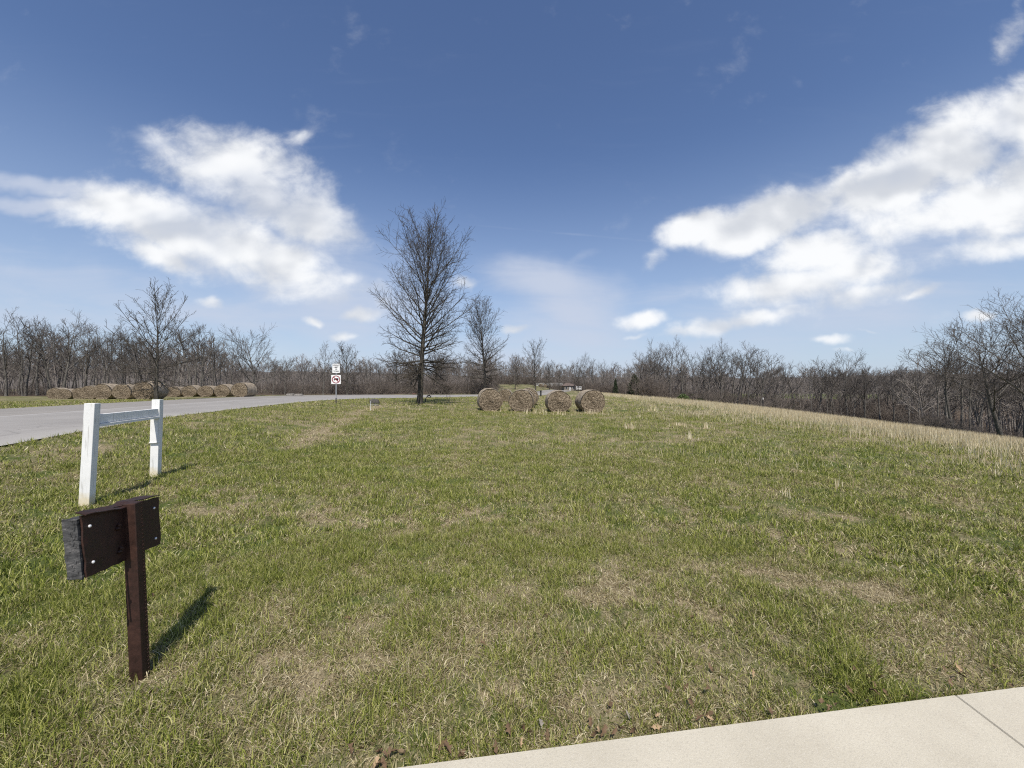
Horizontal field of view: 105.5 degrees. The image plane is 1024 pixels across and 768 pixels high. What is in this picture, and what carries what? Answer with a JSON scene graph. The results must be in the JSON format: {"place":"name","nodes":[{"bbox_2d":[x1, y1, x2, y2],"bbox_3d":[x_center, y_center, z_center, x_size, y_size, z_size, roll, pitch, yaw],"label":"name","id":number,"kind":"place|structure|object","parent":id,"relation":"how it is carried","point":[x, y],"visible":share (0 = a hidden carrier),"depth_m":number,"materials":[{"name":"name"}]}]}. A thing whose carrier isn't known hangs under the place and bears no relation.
{"place":"outdoors","nodes":[
{"label":"outdoors","id":0,"kind":"place"},
{"bbox_2d":[0,390,567,445],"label":"road","id":1,"kind":"structure","parent":0,"point":[20,424],"depth_m":17.08,"materials":[{"name":"grey asphalt"}]},
{"bbox_2d":[1,369,991,393],"bbox_3d":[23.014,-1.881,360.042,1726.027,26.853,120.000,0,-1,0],"label":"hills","id":2,"kind":"structure","parent":0,"point":[131,378],"depth_m":318.48,"materials":[{"name":"brown plant"}]},
{"bbox_2d":[0,384,1023,767],"bbox_3d":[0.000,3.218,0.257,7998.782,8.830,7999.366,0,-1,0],"label":"ground","id":3,"kind":"structure","parent":0,"point":[320,676],"depth_m":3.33,"materials":[{"name":"green plant"}]},
{"bbox_2d":[5,319,26,394],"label":"bare tree","id":4,"kind":"object","parent":3,"relation":"on","point":[19,380],"visible":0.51,"depth_m":61.46,"materials":[{"name":"brown plant"}]},
{"bbox_2d":[0,307,36,395],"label":"bare tree","id":5,"kind":"object","parent":3,"relation":"on","point":[5,373],"visible":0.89,"depth_m":49.87,"materials":[{"name":"brown plant"}]},
{"bbox_2d":[4,337,33,395],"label":"bare tree","id":6,"kind":"object","parent":3,"relation":"on","point":[21,362],"visible":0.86,"depth_m":50.22,"materials":[{"name":"brown plant"}]},
{"bbox_2d":[2,348,40,387],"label":"bare tree","id":7,"kind":"object","parent":3,"relation":"on","point":[23,374],"visible":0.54,"depth_m":57.72,"materials":[{"name":"brown plant"}]},
{"bbox_2d":[11,326,63,395],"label":"bare tree","id":8,"kind":"object","parent":3,"relation":"on","point":[37,389],"visible":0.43,"depth_m":54.02,"materials":[{"name":"brown plant"}]},
{"bbox_2d":[21,318,56,388],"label":"bare tree","id":9,"kind":"object","parent":3,"relation":"on","point":[40,346],"visible":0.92,"depth_m":49.13,"materials":[{"name":"brown plant"}]},
{"bbox_2d":[2,314,76,395],"bbox_3d":[-63.105,-3.847,51.413,7.935,10.954,5.950,0,-1,7],"label":"bare tree","id":10,"kind":"object","parent":3,"relation":"on","point":[27,376],"visible":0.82,"depth_m":50.97,"materials":[{"name":"brown plant"}]},
{"bbox_2d":[13,329,70,377],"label":"bare tree","id":11,"kind":"object","parent":3,"relation":"on","point":[48,360],"visible":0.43,"depth_m":59.10,"materials":[{"name":"brown plant"}]},
{"bbox_2d":[24,327,68,389],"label":"bare tree","id":12,"kind":"object","parent":3,"relation":"on","point":[40,354],"visible":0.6,"depth_m":52.27,"materials":[{"name":"brown plant"}]},
{"bbox_2d":[46,388,67,398],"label":"round bale","id":13,"kind":"object","parent":3,"relation":"on","point":[50,393],"visible":0.45,"depth_m":36.90,"materials":[{"name":"plant"}]},
{"bbox_2d":[38,321,78,387],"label":"bare tree","id":14,"kind":"object","parent":3,"relation":"on","point":[59,378],"visible":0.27,"depth_m":62.91,"materials":[{"name":"brown plant"}]},
{"bbox_2d":[54,389,73,398],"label":"round bale","id":15,"kind":"object","parent":3,"relation":"on","point":[63,394],"visible":0.67,"depth_m":36.44,"materials":[{"name":"plant"}]},
{"bbox_2d":[30,320,108,387],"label":"bare tree","id":16,"kind":"object","parent":3,"relation":"on","point":[69,354],"visible":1,"depth_m":49.28,"materials":[{"name":"brown plant"}]},
{"bbox_2d":[49,309,109,385],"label":"bare tree","id":17,"kind":"object","parent":3,"relation":"on","point":[87,367],"visible":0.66,"depth_m":53.73,"materials":[{"name":"brown plant"}]},
{"bbox_2d":[79,385,95,398],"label":"round bale","id":18,"kind":"object","parent":3,"relation":"on","point":[85,392],"visible":0.48,"depth_m":36.30,"materials":[{"name":"plant"}]},
{"bbox_2d":[78,322,112,383],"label":"bare tree","id":19,"kind":"object","parent":3,"relation":"on","point":[99,347],"visible":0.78,"depth_m":52.33,"materials":[{"name":"brown plant"}]},
{"bbox_2d":[76,331,134,383],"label":"bare tree","id":20,"kind":"object","parent":3,"relation":"on","point":[108,357],"visible":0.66,"depth_m":52.52,"materials":[{"name":"brown plant"}]},
{"bbox_2d":[93,383,118,398],"bbox_3d":[-37.844,0.694,36.595,1.734,1.633,1.657,0,-1,-6],"label":"round bale","id":21,"kind":"object","parent":3,"relation":"on","point":[102,391],"visible":0.59,"depth_m":35.87,"materials":[{"name":"plant"}]},
{"bbox_2d":[91,319,124,375],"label":"bare tree","id":22,"kind":"object","parent":3,"relation":"on","point":[108,343],"visible":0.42,"depth_m":55.78,"materials":[{"name":"brown plant"}]},
{"bbox_2d":[61,495,160,681],"bbox_3d":[-2.106,1.158,2.137,0.203,1.083,0.600,0,-1,-15],"label":"marker post","id":23,"kind":"object","parent":3,"relation":"on","point":[126,531],"visible":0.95,"depth_m":2.11,"materials":[{"name":"wood"}]},
{"bbox_2d":[96,320,140,383],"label":"bare tree","id":24,"kind":"object","parent":3,"relation":"on","point":[120,348],"visible":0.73,"depth_m":52.46,"materials":[{"name":"brown plant"}]},
{"bbox_2d":[78,399,162,505],"bbox_3d":[-5.417,0.890,5.489,0.162,1.305,1.529,0,-1,-16],"label":"sign frame","id":25,"kind":"object","parent":3,"relation":"on","point":[94,419],"visible":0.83,"depth_m":4.86,"materials":[{"name":"white paint"}]},
{"bbox_2d":[108,360,135,383],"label":"bare tree","id":26,"kind":"object","parent":3,"relation":"on","point":[112,368],"visible":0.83,"depth_m":50.84,"materials":[{"name":"brown plant"}]},
{"bbox_2d":[112,384,135,398],"bbox_3d":[-35.874,0.725,36.390,1.801,1.567,1.657,0,-1,-6],"label":"round bale","id":27,"kind":"object","parent":3,"relation":"on","point":[118,392],"visible":0.56,"depth_m":35.65,"materials":[{"name":"plant"}]},
{"bbox_2d":[109,335,146,382],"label":"bare tree","id":28,"kind":"object","parent":3,"relation":"on","point":[130,355],"visible":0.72,"depth_m":53.07,"materials":[{"name":"brown plant"}]},
{"bbox_2d":[108,323,148,379],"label":"bare tree","id":29,"kind":"object","parent":3,"relation":"on","point":[131,342],"visible":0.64,"depth_m":53.30,"materials":[{"name":"brown plant"}]},
{"bbox_2d":[101,336,159,381],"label":"bare tree","id":30,"kind":"object","parent":3,"relation":"on","point":[126,359],"visible":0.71,"depth_m":49.54,"materials":[{"name":"brown plant"}]},
{"bbox_2d":[132,380,168,398],"bbox_3d":[-33.004,0.574,35.596,1.984,1.868,1.896,0,-1,-4],"label":"round bale","id":31,"kind":"object","parent":3,"relation":"on","point":[145,391],"visible":0.65,"depth_m":34.77,"materials":[{"name":"plant"}]},
{"bbox_2d":[102,277,206,398],"bbox_3d":[-31.232,-3.914,34.507,6.453,10.691,6.690,0,-1,3],"label":"bare oak","id":32,"kind":"object","parent":3,"relation":"on","point":[156,380],"visible":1,"depth_m":33.94,"materials":[{"name":"brown plant"}]},
{"bbox_2d":[153,311,197,384],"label":"bare tree","id":33,"kind":"object","parent":3,"relation":"on","point":[189,376],"visible":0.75,"depth_m":50.19,"materials":[{"name":"brown plant"}]},
{"bbox_2d":[167,386,183,396],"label":"round bale","id":34,"kind":"object","parent":3,"relation":"on","point":[173,392],"visible":0.72,"depth_m":45.31,"materials":[{"name":"plant"}]},
{"bbox_2d":[161,331,192,386],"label":"bare tree","id":35,"kind":"object","parent":3,"relation":"on","point":[174,358],"visible":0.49,"depth_m":55.29,"materials":[{"name":"brown plant"}]},
{"bbox_2d":[153,329,205,386],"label":"bare tree","id":36,"kind":"object","parent":3,"relation":"on","point":[177,355],"visible":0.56,"depth_m":56.23,"materials":[{"name":"brown plant"}]},
{"bbox_2d":[182,385,199,396],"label":"round bale","id":37,"kind":"object","parent":3,"relation":"on","point":[191,391],"visible":0.7,"depth_m":45.80,"materials":[{"name":"plant"}]},
{"bbox_2d":[180,324,209,384],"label":"bare tree","id":38,"kind":"object","parent":3,"relation":"on","point":[197,351],"visible":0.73,"depth_m":51.15,"materials":[{"name":"brown plant"}]},
{"bbox_2d":[180,321,228,386],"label":"bare tree","id":39,"kind":"object","parent":3,"relation":"on","point":[203,356],"visible":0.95,"depth_m":51.21,"materials":[{"name":"brown plant"}]},
{"bbox_2d":[197,386,215,396],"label":"round bale","id":40,"kind":"object","parent":3,"relation":"on","point":[205,391],"visible":0.76,"depth_m":45.71,"materials":[{"name":"plant"}]},
{"bbox_2d":[199,336,228,385],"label":"bare tree","id":41,"kind":"object","parent":3,"relation":"on","point":[216,349],"visible":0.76,"depth_m":54.28,"materials":[{"name":"brown plant"}]},
{"bbox_2d":[214,384,233,396],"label":"round bale","id":42,"kind":"object","parent":3,"relation":"on","point":[222,390],"visible":0.79,"depth_m":45.72,"materials":[{"name":"plant"}]},
{"bbox_2d":[231,382,256,396],"bbox_3d":[-31.316,0.696,45.492,2.119,1.844,1.949,0,-1,-2],"label":"round bale","id":43,"kind":"object","parent":3,"relation":"on","point":[240,389],"visible":0.94,"depth_m":44.64,"materials":[{"name":"plant"}]},
{"bbox_2d":[208,322,310,390],"bbox_3d":[-33.166,-3.321,49.218,11.776,9.859,8.025,0,-1,9],"label":"bare tree","id":44,"kind":"object","parent":3,"relation":"on","point":[246,354],"visible":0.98,"depth_m":49.58,"materials":[{"name":"brown plant"}]},
{"bbox_2d":[312,343,333,394],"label":"bare tree","id":45,"kind":"object","parent":3,"relation":"on","point":[324,361],"visible":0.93,"depth_m":60.09,"materials":[{"name":"brown plant"}]},
{"bbox_2d":[331,364,340,403],"bbox_3d":[-11.399,0.032,25.232,0.587,2.688,0.062,0,-1,-8],"label":"road sign","id":46,"kind":"object","parent":3,"relation":"on","point":[336,379],"visible":1,"depth_m":25.22,"materials":[{"name":"metal"}]},
{"bbox_2d":[324,341,363,394],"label":"bare oak","id":47,"kind":"object","parent":3,"relation":"on","point":[346,366],"visible":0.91,"depth_m":57.92,"materials":[{"name":"brown plant"}]},
{"bbox_2d":[376,349,410,387],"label":"bare oak","id":48,"kind":"object","parent":3,"relation":"on","point":[399,353],"visible":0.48,"depth_m":73.71,"materials":[{"name":"brown plant"}]},
{"bbox_2d":[367,198,492,403],"bbox_3d":[-5.920,-5.409,26.948,7.915,13.632,9.592,0,-1,-23],"label":"bare oak","id":49,"kind":"object","parent":3,"relation":"on","point":[421,369],"visible":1,"depth_m":25.84,"materials":[{"name":"brown plant"}]},
{"bbox_2d":[423,352,454,393],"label":"bare oak","id":50,"kind":"object","parent":3,"relation":"on","point":[434,356],"visible":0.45,"depth_m":65.70,"materials":[{"name":"brown plant"}]},
{"bbox_2d":[455,295,512,389],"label":"bare oak","id":51,"kind":"object","parent":3,"relation":"on","point":[480,344],"visible":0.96,"depth_m":61.60,"materials":[{"name":"brown plant"}]},
{"bbox_2d":[477,388,502,410],"bbox_3d":[-1.286,0.889,22.492,1.474,1.448,1.408,0,-1,-10],"label":"round bale","id":52,"kind":"object","parent":3,"relation":"on","point":[489,399],"visible":0.98,"depth_m":21.88,"materials":[{"name":"plant"}]},
{"bbox_2d":[500,389,511,401],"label":"round bale","id":53,"kind":"object","parent":3,"relation":"on","point":[505,394],"visible":0.64,"depth_m":30.96,"materials":[{"name":"plant"}]},
{"bbox_2d":[0,369,1022,437],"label":"undergrowth","id":54,"kind":"object","parent":3,"relation":"on","point":[648,389],"visible":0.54,"depth_m":71.43,"materials":[{"name":"brown plant"}]},
{"bbox_2d":[0,333,1023,436],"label":"woods","id":55,"kind":"object","parent":3,"relation":"on","point":[55,368],"visible":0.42,"depth_m":81.62,"materials":[{"name":"brown plant"}]},
{"bbox_2d":[506,355,526,389],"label":"bare oak","id":56,"kind":"object","parent":3,"relation":"on","point":[515,374],"visible":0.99,"depth_m":84.97,"materials":[{"name":"brown plant"}]},
{"bbox_2d":[508,389,533,411],"bbox_3d":[0.523,0.946,21.991,1.505,1.366,1.384,0,-1,4],"label":"round bale","id":57,"kind":"object","parent":3,"relation":"on","point":[521,400],"visible":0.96,"depth_m":21.36,"materials":[{"name":"plant"}]},
{"bbox_2d":[519,337,549,389],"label":"bare oak","id":58,"kind":"object","parent":3,"relation":"on","point":[534,363],"visible":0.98,"depth_m":71.95,"materials":[{"name":"brown plant"}]},
{"bbox_2d":[542,360,556,389],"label":"bare oak","id":59,"kind":"object","parent":3,"relation":"on","point":[549,382],"visible":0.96,"depth_m":89.86,"materials":[{"name":"brown plant"}]},
{"bbox_2d":[545,390,571,411],"bbox_3d":[2.571,0.957,21.794,1.468,1.318,1.339,0,-1,-2],"label":"round bale","id":60,"kind":"object","parent":3,"relation":"on","point":[558,400],"visible":0.95,"depth_m":21.18,"materials":[{"name":"plant"}]},
{"bbox_2d":[575,389,604,411],"bbox_3d":[4.301,0.951,21.587,1.509,1.370,1.388,0,-1,-6],"label":"round bale","id":61,"kind":"object","parent":3,"relation":"on","point":[587,400],"visible":0.91,"depth_m":20.97,"materials":[{"name":"plant"}]},
{"bbox_2d":[639,339,675,383],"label":"bare tree","id":62,"kind":"object","parent":3,"relation":"on","point":[656,361],"visible":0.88,"depth_m":86.03,"materials":[{"name":"brown plant"}]},
{"bbox_2d":[652,334,699,397],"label":"bare tree","id":63,"kind":"object","parent":3,"relation":"on","point":[665,357],"visible":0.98,"depth_m":83.40,"materials":[{"name":"brown plant"}]},
{"bbox_2d":[664,339,693,393],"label":"bare tree","id":64,"kind":"object","parent":3,"relation":"on","point":[681,365],"visible":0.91,"depth_m":85.89,"materials":[{"name":"brown plant"}]},
{"bbox_2d":[366,391,1023,498],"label":"tall dry grass","id":65,"kind":"structure","parent":3,"relation":"on","point":[970,438],"depth_m":15.88,"materials":[{"name":"beige plant"}]},
{"bbox_2d":[688,352,716,399],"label":"bare tree","id":66,"kind":"object","parent":3,"relation":"on","point":[702,368],"visible":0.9,"depth_m":83.81,"materials":[{"name":"brown plant"}]},
{"bbox_2d":[698,345,742,398],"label":"bare tree","id":67,"kind":"object","parent":3,"relation":"on","point":[711,367],"visible":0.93,"depth_m":83.03,"materials":[{"name":"brown plant"}]},
{"bbox_2d":[703,338,740,397],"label":"bare tree","id":68,"kind":"object","parent":3,"relation":"on","point":[721,373],"visible":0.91,"depth_m":82.32,"materials":[{"name":"brown plant"}]},
{"bbox_2d":[710,352,744,396],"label":"bare tree","id":69,"kind":"object","parent":3,"relation":"on","point":[733,378],"visible":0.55,"depth_m":94.08,"materials":[{"name":"brown plant"}]},
{"bbox_2d":[732,341,767,403],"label":"bare tree","id":70,"kind":"object","parent":3,"relation":"on","point":[752,356],"visible":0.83,"depth_m":83.13,"materials":[{"name":"brown plant"}]},
{"bbox_2d":[732,347,768,404],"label":"bare tree","id":71,"kind":"object","parent":3,"relation":"on","point":[758,362],"visible":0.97,"depth_m":79.60,"materials":[{"name":"brown plant"}]},
{"bbox_2d":[741,355,785,402],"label":"bare tree","id":72,"kind":"object","parent":3,"relation":"on","point":[774,381],"visible":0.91,"depth_m":79.69,"materials":[{"name":"brown plant"}]},
{"bbox_2d":[767,358,795,399],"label":"bare tree","id":73,"kind":"object","parent":3,"relation":"on","point":[783,380],"visible":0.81,"depth_m":84.07,"materials":[{"name":"brown plant"}]},
{"bbox_2d":[777,364,807,408],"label":"bare tree","id":74,"kind":"object","parent":3,"relation":"on","point":[780,368],"visible":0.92,"depth_m":83.66,"materials":[{"name":"brown plant"}]},
{"bbox_2d":[793,356,844,412],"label":"bare tree","id":75,"kind":"object","parent":3,"relation":"on","point":[813,384],"visible":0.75,"depth_m":76.19,"materials":[{"name":"brown plant"}]},
{"bbox_2d":[811,352,861,413],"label":"bare tree","id":76,"kind":"object","parent":3,"relation":"on","point":[829,371],"visible":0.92,"depth_m":74.35,"materials":[{"name":"brown plant"}]},
{"bbox_2d":[819,366,854,415],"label":"bare tree","id":77,"kind":"object","parent":3,"relation":"on","point":[838,389],"visible":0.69,"depth_m":74.91,"materials":[{"name":"brown plant"}]},
{"bbox_2d":[813,348,866,416],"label":"bare tree","id":78,"kind":"object","parent":3,"relation":"on","point":[845,379],"visible":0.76,"depth_m":74.30,"materials":[{"name":"brown plant"}]},
{"bbox_2d":[833,374,873,417],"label":"bare tree","id":79,"kind":"object","parent":3,"relation":"on","point":[846,389],"visible":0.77,"depth_m":72.95,"materials":[{"name":"brown plant"}]},
{"bbox_2d":[848,357,890,417],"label":"bare tree","id":80,"kind":"object","parent":3,"relation":"on","point":[864,403],"visible":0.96,"depth_m":71.64,"materials":[{"name":"brown plant"}]},
{"bbox_2d":[855,363,886,420],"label":"bare tree","id":81,"kind":"object","parent":3,"relation":"on","point":[875,386],"visible":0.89,"depth_m":71.13,"materials":[{"name":"brown plant"}]},
{"bbox_2d":[858,369,890,419],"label":"bare tree","id":82,"kind":"object","parent":3,"relation":"on","point":[874,386],"visible":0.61,"depth_m":75.32,"materials":[{"name":"brown plant"}]},
{"bbox_2d":[877,360,908,421],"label":"bare tree","id":83,"kind":"object","parent":3,"relation":"on","point":[886,387],"visible":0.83,"depth_m":67.80,"materials":[{"name":"brown plant"}]},
{"bbox_2d":[878,365,908,407],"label":"bare tree","id":84,"kind":"object","parent":3,"relation":"on","point":[890,381],"visible":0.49,"depth_m":76.00,"materials":[{"name":"brown plant"}]},
{"bbox_2d":[890,367,925,423],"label":"bare tree","id":85,"kind":"object","parent":3,"relation":"on","point":[907,390],"visible":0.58,"depth_m":64.54,"materials":[{"name":"brown plant"}]},
{"bbox_2d":[903,370,947,409],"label":"bare tree","id":86,"kind":"object","parent":3,"relation":"on","point":[922,392],"visible":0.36,"depth_m":57.46,"materials":[{"name":"brown plant"}]},
{"bbox_2d":[913,356,949,423],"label":"bare tree","id":87,"kind":"object","parent":3,"relation":"on","point":[924,389],"visible":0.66,"depth_m":40.58,"materials":[{"name":"brown plant"}]},
{"bbox_2d":[907,372,967,414],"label":"bare tree","id":88,"kind":"object","parent":3,"relation":"on","point":[943,407],"visible":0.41,"depth_m":52.07,"materials":[{"name":"brown plant"}]},
{"bbox_2d":[896,324,990,420],"bbox_3d":[47.144,-0.171,41.728,7.271,12.137,6.120,0,-1,-3],"label":"bare tree","id":89,"kind":"object","parent":3,"relation":"on","point":[950,382],"visible":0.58,"depth_m":41.15,"materials":[{"name":"brown plant"}]},
{"bbox_2d":[911,333,978,428],"bbox_3d":[43.852,0.452,39.767,4.635,10.907,4.854,0,-1,12],"label":"bare tree","id":90,"kind":"object","parent":3,"relation":"on","point":[947,402],"visible":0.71,"depth_m":40.24,"materials":[{"name":"brown plant"}]},
{"bbox_2d":[935,344,981,427],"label":"bare tree","id":91,"kind":"object","parent":3,"relation":"on","point":[961,416],"visible":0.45,"depth_m":41.37,"materials":[{"name":"brown plant"}]},
{"bbox_2d":[919,348,1000,431],"bbox_3d":[52.206,1.295,45.254,5.624,11.152,6.681,0,-1,-11],"label":"bare tree","id":92,"kind":"object","parent":3,"relation":"on","point":[974,410],"visible":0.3,"depth_m":44.60,"materials":[{"name":"brown plant"}]},
{"bbox_2d":[922,360,998,432],"bbox_3d":[58.651,2.027,49.522,5.859,10.788,7.815,0,-1,-2],"label":"bare tree","id":93,"kind":"object","parent":3,"relation":"on","point":[976,405],"visible":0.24,"depth_m":49.41,"materials":[{"name":"brown plant"}]},
{"bbox_2d":[907,319,1023,435],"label":"bare tree","id":94,"kind":"object","parent":3,"relation":"on","point":[991,405],"visible":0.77,"depth_m":34.26,"materials":[{"name":"brown plant"}]},
{"bbox_2d":[918,290,1023,438],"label":"bare tree","id":95,"kind":"object","parent":3,"relation":"on","point":[1012,342],"visible":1,"depth_m":30.94,"materials":[{"name":"brown plant"}]},
{"bbox_2d":[957,360,991,429],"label":"bare tree","id":96,"kind":"object","parent":3,"relation":"on","point":[969,399],"visible":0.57,"depth_m":40.60,"materials":[{"name":"brown plant"}]},
{"bbox_2d":[958,348,1000,432],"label":"bare tree","id":97,"kind":"object","parent":3,"relation":"on","point":[989,419],"visible":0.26,"depth_m":47.60,"materials":[{"name":"brown plant"}]},
{"bbox_2d":[972,347,1018,428],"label":"bare tree","id":98,"kind":"object","parent":3,"relation":"on","point":[981,412],"visible":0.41,"depth_m":43.12,"materials":[{"name":"brown plant"}]},
{"bbox_2d":[967,348,1023,419],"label":"bare tree","id":99,"kind":"object","parent":3,"relation":"on","point":[1010,397],"visible":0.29,"depth_m":45.79,"materials":[{"name":"brown plant"}]},
{"bbox_2d":[984,367,1018,422],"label":"bare tree","id":100,"kind":"object","parent":3,"relation":"on","point":[1000,406],"visible":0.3,"depth_m":44.64,"materials":[{"name":"brown plant"}]},
{"bbox_2d":[980,341,1023,399],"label":"bare tree","id":101,"kind":"object","parent":3,"relation":"on","point":[1003,364],"visible":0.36,"depth_m":41.86,"materials":[{"name":"brown plant"}]},
{"bbox_2d":[1007,367,1023,435],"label":"bare tree","id":102,"kind":"object","parent":3,"relation":"on","point":[1020,422],"visible":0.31,"depth_m":43.86,"materials":[{"name":"brown plant"}]},
{"bbox_2d":[0,0,1023,377],"label":"sky","id":103,"kind":"structure","parent":0,"point":[798,181],"materials":[{"name":"blue"}]},
{"bbox_2d":[399,687,1023,767],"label":"sidewalk","id":104,"kind":"structure","parent":0,"point":[980,730],"depth_m":1.73,"materials":[{"name":"concrete"}]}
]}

